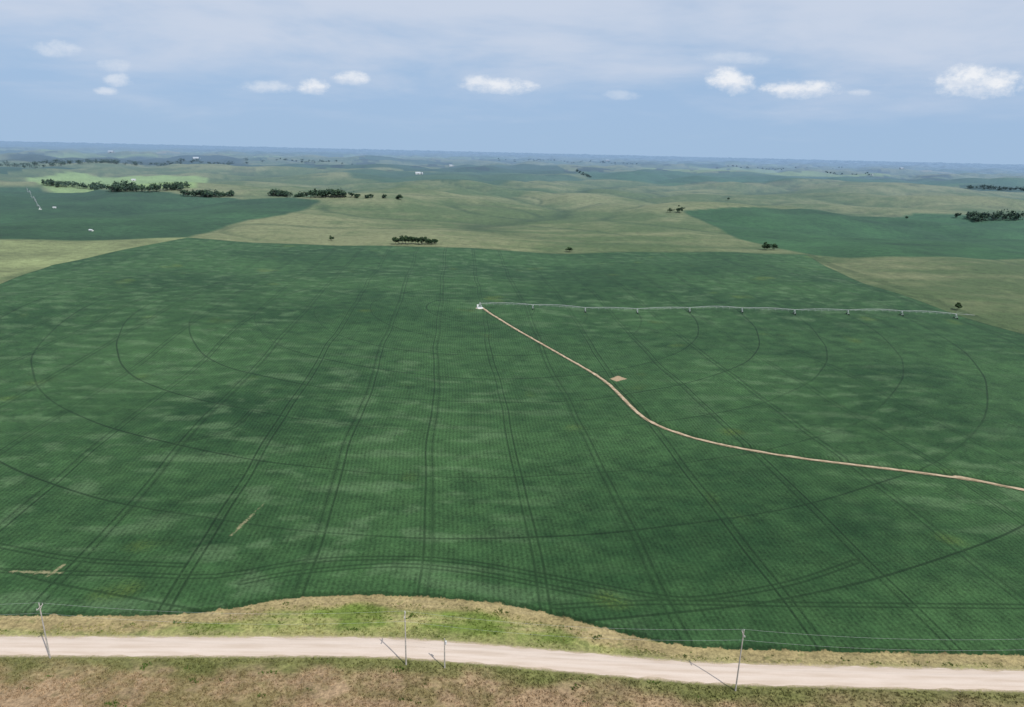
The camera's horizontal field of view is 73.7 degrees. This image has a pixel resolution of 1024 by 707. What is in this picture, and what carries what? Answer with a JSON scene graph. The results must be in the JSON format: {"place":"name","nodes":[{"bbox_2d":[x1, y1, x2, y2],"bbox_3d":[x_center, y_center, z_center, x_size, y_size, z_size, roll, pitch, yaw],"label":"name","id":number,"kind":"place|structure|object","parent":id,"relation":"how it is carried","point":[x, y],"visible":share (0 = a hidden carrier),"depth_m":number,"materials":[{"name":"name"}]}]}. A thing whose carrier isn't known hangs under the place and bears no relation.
{"place":"outdoors","nodes":[
{"label":"outdoors","id":0,"kind":"place"},
{"bbox_2d":[0,141,1023,706],"bbox_3d":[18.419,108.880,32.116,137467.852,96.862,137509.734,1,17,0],"label":"ground","id":1,"kind":"structure","parent":0,"point":[252,397],"depth_m":320.34,"materials":[{"name":"green plant"}]},
{"bbox_2d":[36,603,50,658],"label":"utility pole","id":2,"kind":"object","parent":1,"relation":"on","point":[44,630],"visible":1,"depth_m":162.73,"materials":[{"name":"grey wood"}]},
{"bbox_2d":[7,603,1003,650],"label":"power lines","id":3,"kind":"object","parent":2,"relation":"attached to","point":[580,637],"visible":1,"depth_m":158.31,"materials":[{"name":"metal"}]},
{"bbox_2d":[41,179,190,191],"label":"shelterbelt trees","id":4,"kind":"object","parent":1,"relation":"on","point":[116,186],"visible":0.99,"depth_m":1614.85,"materials":[{"name":"green plant"}]},
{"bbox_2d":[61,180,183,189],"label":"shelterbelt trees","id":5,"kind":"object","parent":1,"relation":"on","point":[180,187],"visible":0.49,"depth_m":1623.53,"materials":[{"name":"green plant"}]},
{"bbox_2d":[0,157,262,168],"bbox_3d":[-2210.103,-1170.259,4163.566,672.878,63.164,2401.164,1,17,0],"label":"shelterbelt trees","id":6,"kind":"object","parent":1,"relation":"on","point":[34,163],"visible":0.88,"depth_m":3402.43,"materials":[{"name":"green plant"}]},
{"bbox_2d":[180,189,233,196],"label":"shelterbelt trees","id":7,"kind":"object","parent":1,"relation":"on","point":[207,193],"visible":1,"depth_m":1557.77,"materials":[{"name":"green plant"}]},
{"bbox_2d":[276,158,342,163],"bbox_3d":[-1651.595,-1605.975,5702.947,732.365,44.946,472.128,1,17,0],"label":"shelterbelt trees","id":8,"kind":"object","parent":1,"relation":"on","point":[311,161],"visible":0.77,"depth_m":5679.05,"materials":[{"name":"green plant"}]},
{"bbox_2d":[267,188,354,197],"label":"shelterbelt trees","id":9,"kind":"object","parent":1,"relation":"on","point":[321,193],"visible":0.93,"depth_m":1452.28,"materials":[{"name":"green plant"}]},
{"bbox_2d":[354,194,398,198],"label":"shelterbelt trees","id":10,"kind":"object","parent":1,"relation":"on","point":[370,195],"visible":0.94,"depth_m":1423.06,"materials":[{"name":"green plant"}]},
{"bbox_2d":[404,611,406,664],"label":"utility pole","id":11,"kind":"object","parent":1,"relation":"on","point":[405,639],"visible":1,"depth_m":163.50,"materials":[{"name":"grey wood"}]},
{"bbox_2d":[392,235,438,243],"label":"tree grove","id":12,"kind":"object","parent":1,"relation":"on","point":[425,239],"visible":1,"depth_m":885.17,"materials":[{"name":"green plant"}]},
{"bbox_2d":[444,638,446,668],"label":"utility pole","id":13,"kind":"object","parent":1,"relation":"on","point":[445,642],"visible":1,"depth_m":163.18,"materials":[{"name":"wood"}]},
{"bbox_2d":[0,602,952,706],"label":"roadside weeds","id":14,"kind":"object","parent":1,"relation":"on","point":[144,666],"visible":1,"depth_m":163.20,"materials":[{"name":"green plant"}]},
{"bbox_2d":[497,158,637,163],"bbox_3d":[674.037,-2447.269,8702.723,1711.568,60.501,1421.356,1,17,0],"label":"shelterbelt trees","id":15,"kind":"object","parent":1,"relation":"on","point":[564,161],"visible":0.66,"depth_m":8598.77,"materials":[{"name":"green plant"}]},
{"bbox_2d":[576,169,591,176],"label":"shelterbelt trees","id":16,"kind":"object","parent":1,"relation":"on","point":[583,173],"visible":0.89,"depth_m":3957.44,"materials":[{"name":"green plant"}]},
{"bbox_2d":[676,205,684,211],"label":"tree","id":17,"kind":"object","parent":1,"relation":"on","point":[679,209],"visible":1,"depth_m":1392.95,"materials":[{"name":"green plant"}]},
{"bbox_2d":[477,303,970,318],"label":"pivot irrigator","id":18,"kind":"object","parent":1,"relation":"on","point":[478,307],"visible":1,"depth_m":548.08,"materials":[{"name":"metal"}]},
{"bbox_2d":[735,630,744,690],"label":"utility pole","id":19,"kind":"object","parent":1,"relation":"on","point":[743,636],"visible":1,"depth_m":157.30,"materials":[{"name":"grey wood"}]},
{"bbox_2d":[483,308,1023,490],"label":"dirt access trail","id":20,"kind":"object","parent":1,"relation":"on","point":[652,422],"visible":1,"depth_m":293.21,"materials":[{"name":"beige soil"}]},
{"bbox_2d":[762,242,770,249],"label":"tree","id":21,"kind":"object","parent":1,"relation":"on","point":[765,245],"visible":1,"depth_m":924.45,"materials":[{"name":"green plant"}]},
{"bbox_2d":[770,243,778,249],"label":"tree","id":22,"kind":"object","parent":1,"relation":"on","point":[774,245],"visible":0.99,"depth_m":925.66,"materials":[{"name":"green plant"}]},
{"bbox_2d":[955,302,962,309],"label":"tree","id":23,"kind":"object","parent":1,"relation":"on","point":[958,305],"visible":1,"depth_m":573.62,"materials":[{"name":"green plant"}]},
{"bbox_2d":[965,209,1023,221],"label":"shelterbelt trees","id":24,"kind":"object","parent":1,"relation":"on","point":[978,216],"visible":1,"depth_m":1550.06,"materials":[{"name":"green plant"}]},
{"bbox_2d":[967,184,1023,190],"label":"shelterbelt trees","id":25,"kind":"object","parent":1,"relation":"on","point":[998,187],"visible":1,"depth_m":3167.63,"materials":[{"name":"green plant"}]},
{"bbox_2d":[0,636,1023,690],"bbox_3d":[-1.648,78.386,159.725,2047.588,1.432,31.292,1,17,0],"label":"gravel road","id":26,"kind":"structure","parent":0,"point":[780,675],"depth_m":167.78,"materials":[{"name":"beige gravel"}]},
{"bbox_2d":[0,657,1023,706],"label":"dry grass","id":27,"kind":"structure","parent":0,"point":[416,685],"depth_m":158.46,"materials":[{"name":"beige plant"}]},
{"bbox_2d":[0,0,1023,163],"label":"sky","id":28,"kind":"structure","parent":0,"point":[932,81],"materials":[{"name":"blue"}]},
{"bbox_2d":[1,602,1023,667],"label":"verge grass","id":29,"kind":"structure","parent":0,"point":[368,608],"depth_m":177.59,"materials":[{"name":"green plant"}]}
]}

